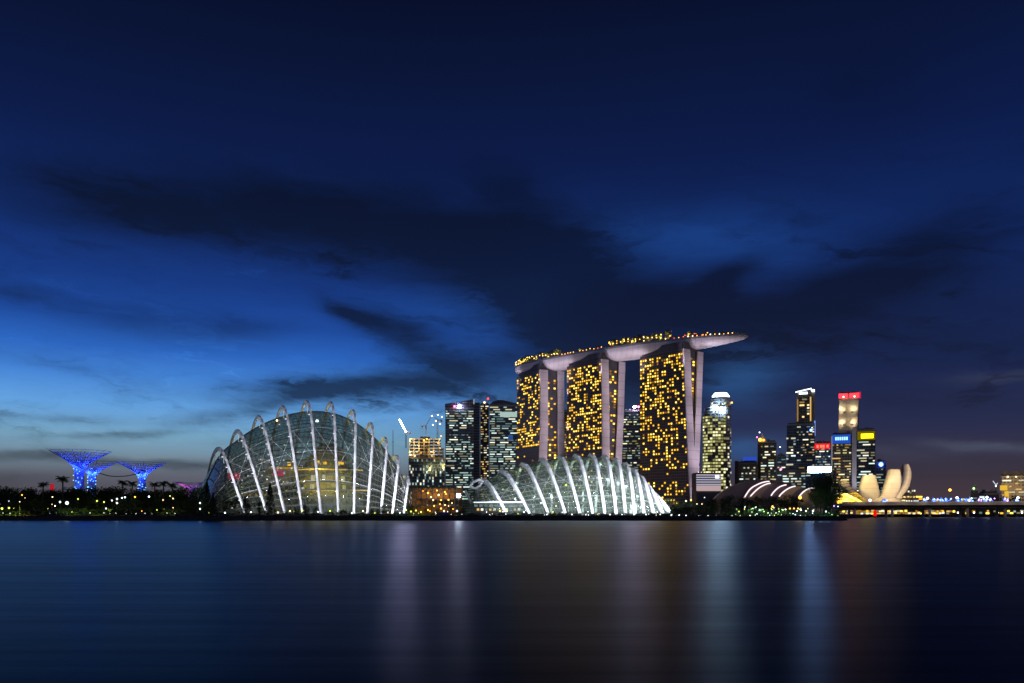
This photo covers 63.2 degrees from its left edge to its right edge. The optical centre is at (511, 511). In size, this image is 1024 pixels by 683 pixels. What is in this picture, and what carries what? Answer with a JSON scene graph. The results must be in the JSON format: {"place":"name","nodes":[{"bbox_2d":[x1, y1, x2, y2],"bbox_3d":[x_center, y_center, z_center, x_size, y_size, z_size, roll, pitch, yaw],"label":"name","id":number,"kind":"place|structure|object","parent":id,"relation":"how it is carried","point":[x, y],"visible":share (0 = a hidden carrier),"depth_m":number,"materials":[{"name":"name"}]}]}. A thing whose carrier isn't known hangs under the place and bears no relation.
{"place":"outdoors","nodes":[
{"label":"outdoors","id":0,"kind":"place"},
{"bbox_2d":[225,444,301,514],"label":"indoor terrace","id":1,"kind":"structure","parent":0,"point":[270,471],"depth_m":472.30,"materials":[{"name":"plant"}]},
{"bbox_2d":[1,512,857,515],"bbox_3d":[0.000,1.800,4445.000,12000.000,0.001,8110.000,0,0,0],"label":"ground","id":2,"kind":"structure","parent":0,"point":[456,515],"depth_m":427.95,"materials":[{"name":"black"}]},
{"bbox_2d":[0,488,19,513],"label":"broadleaf tree","id":3,"kind":"object","parent":2,"relation":"on","point":[3,494],"visible":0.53,"depth_m":468.76,"materials":[{"name":"green plant"}]},
{"bbox_2d":[1,486,25,512],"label":"round tree","id":4,"kind":"object","parent":2,"relation":"on","point":[9,490],"visible":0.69,"depth_m":466.78,"materials":[{"name":"green plant"}]},
{"bbox_2d":[12,485,39,513],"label":"round tree","id":5,"kind":"object","parent":2,"relation":"on","point":[27,496],"visible":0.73,"depth_m":464.10,"materials":[{"name":"green plant"}]},
{"bbox_2d":[37,482,49,512],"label":"palm tree","id":6,"kind":"object","parent":2,"relation":"on","point":[42,484],"visible":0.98,"depth_m":451.75,"materials":[{"name":"green plant"}]},
{"bbox_2d":[34,488,60,511],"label":"broadleaf tree","id":7,"kind":"object","parent":2,"relation":"on","point":[45,494],"visible":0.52,"depth_m":472.18,"materials":[{"name":"green plant"}]},
{"bbox_2d":[43,497,59,512],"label":"broadleaf tree","id":8,"kind":"object","parent":2,"relation":"on","point":[50,502],"visible":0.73,"depth_m":440.93,"materials":[{"name":"green plant"}]},
{"bbox_2d":[45,486,76,513],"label":"broadleaf tree","id":9,"kind":"object","parent":2,"relation":"on","point":[54,492],"visible":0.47,"depth_m":467.72,"materials":[{"name":"green plant"}]},
{"bbox_2d":[55,476,69,500],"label":"palm tree","id":10,"kind":"object","parent":2,"relation":"on","point":[62,479],"visible":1,"depth_m":451.64,"materials":[{"name":"green plant"}]},
{"bbox_2d":[54,497,82,512],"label":"broadleaf tree","id":11,"kind":"object","parent":2,"relation":"on","point":[62,505],"visible":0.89,"depth_m":429.74,"materials":[{"name":"green plant"}]},
{"bbox_2d":[59,486,98,513],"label":"round tree","id":12,"kind":"object","parent":2,"relation":"on","point":[71,492],"visible":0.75,"depth_m":463.05,"materials":[{"name":"green plant"}]},
{"bbox_2d":[48,449,111,488],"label":"supertree","id":13,"kind":"structure","parent":2,"relation":"on","point":[79,477],"depth_m":616.94,"materials":[{"name":"blue metal"}]},
{"bbox_2d":[67,486,110,510],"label":"broadleaf tree","id":14,"kind":"object","parent":2,"relation":"on","point":[88,494],"visible":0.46,"depth_m":469.45,"materials":[{"name":"green plant"}]},
{"bbox_2d":[68,459,119,514],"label":"supertree","id":15,"kind":"structure","parent":2,"relation":"on","point":[91,472],"depth_m":582.77,"materials":[{"name":"blue metal"}]},
{"bbox_2d":[0,490,203,514],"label":"woods","id":16,"kind":"object","parent":2,"relation":"on","point":[128,511],"visible":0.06,"depth_m":528.61,"materials":[{"name":"green plant"}]},
{"bbox_2d":[84,486,120,514],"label":"round tree","id":17,"kind":"object","parent":2,"relation":"on","point":[107,489],"visible":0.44,"depth_m":474.64,"materials":[{"name":"green plant"}]},
{"bbox_2d":[92,487,117,509],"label":"broadleaf tree","id":18,"kind":"object","parent":2,"relation":"on","point":[105,493],"visible":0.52,"depth_m":473.01,"materials":[{"name":"green plant"}]},
{"bbox_2d":[98,485,129,512],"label":"broadleaf tree","id":19,"kind":"object","parent":2,"relation":"on","point":[116,490],"visible":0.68,"depth_m":467.98,"materials":[{"name":"green plant"}]},
{"bbox_2d":[108,496,125,511],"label":"broadleaf tree","id":20,"kind":"object","parent":2,"relation":"on","point":[117,505],"visible":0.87,"depth_m":434.80,"materials":[{"name":"green plant"}]},
{"bbox_2d":[114,498,132,509],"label":"broadleaf tree","id":21,"kind":"object","parent":2,"relation":"on","point":[123,502],"visible":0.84,"depth_m":435.68,"materials":[{"name":"green plant"}]},
{"bbox_2d":[116,488,145,513],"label":"round tree","id":22,"kind":"object","parent":2,"relation":"on","point":[129,494],"visible":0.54,"depth_m":461.32,"materials":[{"name":"green plant"}]},
{"bbox_2d":[125,498,143,509],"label":"round tree","id":23,"kind":"object","parent":2,"relation":"on","point":[133,502],"visible":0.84,"depth_m":431.56,"materials":[{"name":"green plant"}]},
{"bbox_2d":[118,461,165,513],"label":"supertree","id":24,"kind":"structure","parent":2,"relation":"on","point":[143,474],"depth_m":637.66,"materials":[{"name":"blue metal"}]},
{"bbox_2d":[128,490,164,514],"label":"round tree","id":25,"kind":"object","parent":2,"relation":"on","point":[147,498],"visible":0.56,"depth_m":460.85,"materials":[{"name":"green plant"}]},
{"bbox_2d":[148,482,160,513],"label":"palm tree","id":26,"kind":"object","parent":2,"relation":"on","point":[152,484],"visible":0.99,"depth_m":451.69,"materials":[{"name":"green plant"}]},
{"bbox_2d":[146,489,175,511],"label":"broadleaf tree","id":27,"kind":"object","parent":2,"relation":"on","point":[158,494],"visible":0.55,"depth_m":461.61,"materials":[{"name":"green plant"}]},
{"bbox_2d":[160,498,181,508],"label":"broadleaf tree","id":28,"kind":"object","parent":2,"relation":"on","point":[169,502],"visible":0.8,"depth_m":441.66,"materials":[{"name":"green plant"}]},
{"bbox_2d":[164,485,191,513],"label":"round tree","id":29,"kind":"object","parent":2,"relation":"on","point":[174,495],"visible":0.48,"depth_m":463.93,"materials":[{"name":"green plant"}]},
{"bbox_2d":[173,486,202,514],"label":"round tree","id":30,"kind":"object","parent":2,"relation":"on","point":[181,491],"visible":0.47,"depth_m":465.02,"materials":[{"name":"green plant"}]},
{"bbox_2d":[173,482,204,493],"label":"supertree","id":31,"kind":"structure","parent":2,"relation":"on","point":[191,483],"depth_m":754.86,"materials":[{"name":"metal"}]},
{"bbox_2d":[181,486,205,513],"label":"round tree","id":32,"kind":"object","parent":2,"relation":"on","point":[198,491],"visible":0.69,"depth_m":460.77,"materials":[{"name":"green plant"}]},
{"bbox_2d":[188,498,200,515],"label":"round tree","id":33,"kind":"object","parent":2,"relation":"on","point":[192,501],"visible":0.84,"depth_m":427.93,"materials":[{"name":"green plant"}]},
{"bbox_2d":[200,482,211,514],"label":"conifer tree","id":34,"kind":"object","parent":2,"relation":"on","point":[207,496],"visible":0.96,"depth_m":407.51,"materials":[{"name":"green plant"}]},
{"bbox_2d":[218,496,231,511],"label":"round tree","id":35,"kind":"object","parent":2,"relation":"on","point":[224,503],"visible":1,"depth_m":408.71,"materials":[{"name":"green plant"}]},
{"bbox_2d":[219,482,249,511],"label":"indoor tree","id":36,"kind":"object","parent":2,"relation":"on","point":[228,489],"visible":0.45,"depth_m":449.77,"materials":[{"name":"green plant"}]},
{"bbox_2d":[228,480,264,511],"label":"indoor tree","id":37,"kind":"object","parent":2,"relation":"on","point":[246,496],"visible":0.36,"depth_m":451.17,"materials":[{"name":"green plant"}]},
{"bbox_2d":[241,484,276,514],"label":"indoor tree","id":38,"kind":"object","parent":2,"relation":"on","point":[263,493],"visible":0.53,"depth_m":450.57,"materials":[{"name":"green plant"}]},
{"bbox_2d":[264,483,276,513],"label":"conifer tree","id":39,"kind":"object","parent":2,"relation":"on","point":[269,503],"visible":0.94,"depth_m":408.66,"materials":[{"name":"green plant"}]},
{"bbox_2d":[265,478,314,514],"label":"indoor tree","id":40,"kind":"object","parent":2,"relation":"on","point":[288,495],"visible":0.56,"depth_m":454.57,"materials":[{"name":"green plant"}]},
{"bbox_2d":[183,400,412,514],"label":"glass dome","id":41,"kind":"structure","parent":2,"relation":"on","point":[385,473],"depth_m":440.60,"materials":[{"name":"white metal"}]},
{"bbox_2d":[286,442,372,514],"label":"planted mountain","id":42,"kind":"structure","parent":41,"relation":"in","point":[331,485],"depth_m":465.79,"materials":[{"name":"green plant"}]},
{"bbox_2d":[371,485,399,514],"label":"indoor tree","id":43,"kind":"object","parent":2,"relation":"on","point":[380,490],"visible":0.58,"depth_m":455.40,"materials":[{"name":"green plant"}]},
{"bbox_2d":[384,494,403,511],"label":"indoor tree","id":44,"kind":"object","parent":2,"relation":"on","point":[396,501],"visible":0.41,"depth_m":455.54,"materials":[{"name":"green plant"}]},
{"bbox_2d":[0,511,841,515],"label":"ground cover","id":45,"kind":"object","parent":2,"relation":"on","point":[411,514],"visible":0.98,"depth_m":393.96,"materials":[{"name":"green plant"}]},
{"bbox_2d":[408,436,444,509],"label":"construction block","id":46,"kind":"structure","parent":2,"relation":"on","point":[426,468],"depth_m":1150.53,"materials":[{"name":"grey concrete"}]},
{"bbox_2d":[409,486,461,514],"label":"lit hall","id":47,"kind":"structure","parent":2,"relation":"on","point":[434,498],"depth_m":544.00,"materials":[{"name":"glass"}]},
{"bbox_2d":[489,485,514,500],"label":"indoor tree","id":48,"kind":"object","parent":2,"relation":"on","point":[503,491],"visible":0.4,"depth_m":482.80,"materials":[{"name":"green plant"}]},
{"bbox_2d":[0,514,1023,520],"bbox_3d":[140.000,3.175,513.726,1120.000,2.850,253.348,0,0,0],"label":"revetment","id":49,"kind":"object","parent":2,"relation":"on","point":[426,518],"visible":0.72,"depth_m":389.00,"materials":[{"name":"stone"}]},
{"bbox_2d":[505,487,529,500],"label":"indoor tree","id":50,"kind":"object","parent":2,"relation":"on","point":[515,495],"visible":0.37,"depth_m":482.96,"materials":[{"name":"green plant"}]},
{"bbox_2d":[524,491,553,510],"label":"indoor tree","id":51,"kind":"object","parent":2,"relation":"on","point":[531,500],"visible":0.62,"depth_m":483.41,"materials":[{"name":"green plant"}]},
{"bbox_2d":[530,486,554,512],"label":"indoor tree","id":52,"kind":"object","parent":2,"relation":"on","point":[545,491],"visible":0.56,"depth_m":483.05,"materials":[{"name":"green plant"}]},
{"bbox_2d":[548,477,580,514],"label":"indoor tree","id":53,"kind":"object","parent":2,"relation":"on","point":[567,495],"visible":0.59,"depth_m":483.18,"materials":[{"name":"green plant"}]},
{"bbox_2d":[462,453,670,514],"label":"glass dome","id":54,"kind":"structure","parent":2,"relation":"on","point":[499,505],"depth_m":448.27,"materials":[{"name":"white metal"}]},
{"bbox_2d":[570,486,593,509],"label":"indoor tree","id":55,"kind":"object","parent":2,"relation":"on","point":[582,499],"visible":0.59,"depth_m":482.96,"materials":[{"name":"green plant"}]},
{"bbox_2d":[594,486,620,514],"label":"indoor tree","id":56,"kind":"object","parent":2,"relation":"on","point":[607,498],"visible":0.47,"depth_m":483.21,"materials":[{"name":"green plant"}]},
{"bbox_2d":[608,490,628,512],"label":"indoor tree","id":57,"kind":"object","parent":2,"relation":"on","point":[619,498],"visible":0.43,"depth_m":483.53,"materials":[{"name":"green plant"}]},
{"bbox_2d":[618,497,647,510],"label":"indoor tree","id":58,"kind":"object","parent":2,"relation":"on","point":[636,504],"visible":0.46,"depth_m":481.36,"materials":[{"name":"green plant"}]},
{"bbox_2d":[662,498,679,510],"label":"round tree","id":59,"kind":"object","parent":2,"relation":"on","point":[670,502],"visible":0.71,"depth_m":452.98,"materials":[{"name":"green plant"}]},
{"bbox_2d":[719,495,735,512],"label":"round tree","id":60,"kind":"object","parent":2,"relation":"on","point":[728,501],"visible":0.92,"depth_m":450.49,"materials":[{"name":"green plant"}]},
{"bbox_2d":[732,497,749,513],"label":"broadleaf tree","id":61,"kind":"object","parent":2,"relation":"on","point":[740,505],"visible":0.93,"depth_m":462.39,"materials":[{"name":"green plant"}]},
{"bbox_2d":[746,496,767,513],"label":"round tree","id":62,"kind":"object","parent":2,"relation":"on","point":[757,501],"visible":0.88,"depth_m":448.34,"materials":[{"name":"green plant"}]},
{"bbox_2d":[707,479,822,513],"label":"theatre","id":63,"kind":"structure","parent":2,"relation":"on","point":[763,488],"depth_m":808.90,"materials":[{"name":"black metal"}]},
{"bbox_2d":[759,495,786,512],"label":"round tree","id":64,"kind":"object","parent":2,"relation":"on","point":[771,502],"visible":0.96,"depth_m":447.32,"materials":[{"name":"green plant"}]},
{"bbox_2d":[770,499,790,514],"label":"round tree","id":65,"kind":"object","parent":2,"relation":"on","point":[780,508],"visible":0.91,"depth_m":448.15,"materials":[{"name":"green plant"}]},
{"bbox_2d":[783,496,803,512],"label":"broadleaf tree","id":66,"kind":"object","parent":2,"relation":"on","point":[797,504],"visible":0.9,"depth_m":453.50,"materials":[{"name":"green plant"}]},
{"bbox_2d":[803,479,826,512],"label":"rain tree","id":67,"kind":"object","parent":2,"relation":"on","point":[813,488],"visible":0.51,"depth_m":440.23,"materials":[{"name":"green plant"}]},
{"bbox_2d":[809,487,827,507],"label":"rain tree","id":68,"kind":"object","parent":2,"relation":"on","point":[817,497],"visible":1,"depth_m":411.73,"materials":[{"name":"green plant"}]},
{"bbox_2d":[804,470,835,512],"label":"rain tree","id":69,"kind":"object","parent":2,"relation":"on","point":[818,480],"visible":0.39,"depth_m":444.86,"materials":[{"name":"green plant"}]},
{"bbox_2d":[815,491,834,509],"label":"rain tree","id":70,"kind":"object","parent":2,"relation":"on","point":[824,503],"visible":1,"depth_m":409.45,"materials":[{"name":"green plant"}]},
{"bbox_2d":[809,465,846,510],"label":"rain tree","id":71,"kind":"object","parent":2,"relation":"on","point":[825,476],"visible":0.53,"depth_m":445.02,"materials":[{"name":"green plant"}]},
{"bbox_2d":[816,470,845,514],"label":"rain tree","id":72,"kind":"object","parent":2,"relation":"on","point":[831,481],"visible":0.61,"depth_m":439.09,"materials":[{"name":"green plant"}]},
{"bbox_2d":[821,484,840,511],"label":"rain tree","id":73,"kind":"object","parent":2,"relation":"on","point":[832,499],"visible":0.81,"depth_m":411.94,"materials":[{"name":"green plant"}]},
{"bbox_2d":[901,488,922,501],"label":"restaurant","id":74,"kind":"structure","parent":2,"relation":"on","point":[912,493],"depth_m":800.00,"materials":[{"name":"metal"}]},
{"bbox_2d":[811,506,1023,513],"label":"waterfront arcade","id":75,"kind":"object","parent":2,"relation":"on","point":[949,510],"visible":0.41,"depth_m":648.00,"materials":[{"name":"concrete"}]},
{"bbox_2d":[978,489,998,500],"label":"office block","id":76,"kind":"structure","parent":2,"relation":"on","point":[991,493],"depth_m":860.45,"materials":[{"name":"black glass"}]},
{"bbox_2d":[445,399,479,512],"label":"glass office tower","id":77,"kind":"structure","parent":0,"point":[462,445],"depth_m":1300.28,"materials":[{"name":"black glass"}]},
{"bbox_2d":[480,398,488,500],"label":"office tower","id":78,"kind":"structure","parent":0,"point":[484,440],"depth_m":1329.94,"materials":[{"name":"black glass"}]},
{"bbox_2d":[489,400,516,500],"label":"glass office tower","id":79,"kind":"structure","parent":0,"point":[502,431],"depth_m":1309.88,"materials":[{"name":"black glass"}]},
{"bbox_2d":[490,407,516,491],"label":"further windows","id":80,"kind":"structure","parent":79,"relation":"in","point":[504,407],"depth_m":1309.56,"materials":[{"name":"glass"}]},
{"bbox_2d":[0,517,1023,682],"bbox_3d":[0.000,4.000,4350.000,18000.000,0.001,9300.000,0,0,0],"label":"water","id":81,"kind":"structure","parent":0,"point":[900,600],"depth_m":37.19,"materials":[{"name":"blue liquid"}]},
{"bbox_2d":[831,501,1023,517],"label":"bridge","id":82,"kind":"structure","parent":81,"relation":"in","point":[930,504],"depth_m":600.23,"materials":[{"name":"concrete"}]},
{"bbox_2d":[510,363,564,512],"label":"hotel tower","id":83,"kind":"structure","parent":0,"point":[540,414],"depth_m":1098.83,"materials":[{"name":"black glass"}]},
{"bbox_2d":[516,376,539,481],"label":"further windows","id":84,"kind":"structure","parent":83,"relation":"in","point":[530,376],"depth_m":1107.89,"materials":[{"name":"gold glass"}]},
{"bbox_2d":[564,410,566,478],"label":"office tower","id":85,"kind":"structure","parent":0,"point":[565,413],"depth_m":1249.56,"materials":[{"name":"black glass"}]},
{"bbox_2d":[565,352,624,512],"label":"hotel tower","id":86,"kind":"structure","parent":0,"point":[595,399],"depth_m":1027.20,"materials":[{"name":"black glass"}]},
{"bbox_2d":[565,363,600,503],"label":"further windows","id":87,"kind":"structure","parent":86,"relation":"in","point":[599,363],"depth_m":1032.67,"materials":[{"name":"gold glass"}]},
{"bbox_2d":[515,332,747,373],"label":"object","id":88,"kind":"structure","parent":86,"relation":"on","point":[635,351],"depth_m":998.39,"materials":[{"name":"grey metal"}]},
{"bbox_2d":[622,406,639,512],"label":"office tower","id":89,"kind":"structure","parent":0,"point":[631,444],"depth_m":1280.11,"materials":[{"name":"black glass"}]},
{"bbox_2d":[640,341,702,513],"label":"hotel tower","id":90,"kind":"structure","parent":0,"point":[671,376],"depth_m":961.73,"materials":[{"name":"black glass"}]},
{"bbox_2d":[640,353,686,500],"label":"further windows","id":91,"kind":"structure","parent":90,"relation":"in","point":[679,353],"depth_m":969.15,"materials":[{"name":"gold glass"}]},
{"bbox_2d":[692,472,720,513],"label":"banded building","id":92,"kind":"structure","parent":0,"point":[707,486],"depth_m":900.00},
{"bbox_2d":[702,392,732,491],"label":"rounded tower","id":93,"kind":"structure","parent":0,"point":[716,436],"depth_m":1137.31,"materials":[{"name":"glass"}]},
{"bbox_2d":[703,402,730,485],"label":"further windows","id":94,"kind":"structure","parent":93,"relation":"in","point":[730,402],"depth_m":1136.66,"materials":[{"name":"yellow glass"}]},
{"bbox_2d":[735,457,757,483],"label":"office block","id":95,"kind":"structure","parent":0,"point":[746,468],"depth_m":1100.29,"materials":[{"name":"brown metal"}]},
{"bbox_2d":[756,432,776,479],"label":"office tower","id":96,"kind":"structure","parent":0,"point":[767,458],"depth_m":1119.96,"materials":[{"name":"black glass"}]},
{"bbox_2d":[777,453,785,480],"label":"office block","id":97,"kind":"structure","parent":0,"point":[781,461],"depth_m":1180.37,"materials":[{"name":"grey metal"}]},
{"bbox_2d":[782,467,805,487],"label":"office block","id":98,"kind":"structure","parent":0,"point":[796,476],"depth_m":1079.72,"materials":[{"name":"black glass"}]},
{"bbox_2d":[786,388,814,475],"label":"office tower","id":99,"kind":"structure","parent":0,"point":[800,452],"depth_m":1200.11,"materials":[{"name":"black glass"}]},
{"bbox_2d":[806,440,830,511],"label":"office block","id":100,"kind":"structure","parent":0,"point":[822,453],"depth_m":1170.16,"materials":[{"name":"black glass"}]},
{"bbox_2d":[831,427,856,511],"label":"office tower","id":101,"kind":"structure","parent":0,"point":[844,455],"depth_m":1088.25,"materials":[{"name":"grey glass"}]},
{"bbox_2d":[828,492,865,503],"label":"glass pavilion","id":102,"kind":"structure","parent":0,"point":[853,496],"depth_m":735.00,"materials":[{"name":"yellow glass"}]},
{"bbox_2d":[838,391,860,433],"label":"office tower","id":103,"kind":"structure","parent":0,"point":[848,410],"depth_m":1258.47,"materials":[{"name":"concrete"}]},
{"bbox_2d":[857,427,875,493],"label":"office tower","id":104,"kind":"structure","parent":0,"point":[866,451],"depth_m":1140.02,"materials":[{"name":"black glass"}]},
{"bbox_2d":[838,464,911,501],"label":"museum","id":105,"kind":"structure","parent":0,"point":[897,482],"depth_m":763.37,"materials":[{"name":"beige concrete"}]},
{"bbox_2d":[875,459,885,493],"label":"office block","id":106,"kind":"structure","parent":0,"point":[880,470],"depth_m":1149.88,"materials":[{"name":"black glass"}]},
{"bbox_2d":[971,485,977,500],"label":"office block","id":107,"kind":"structure","parent":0,"point":[974,493],"depth_m":849.96,"materials":[{"name":"grey metal"}]},
{"bbox_2d":[1000,471,1023,500],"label":"beige hotel","id":108,"kind":"structure","parent":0,"point":[1012,483],"depth_m":909.33,"materials":[{"name":"stone"}]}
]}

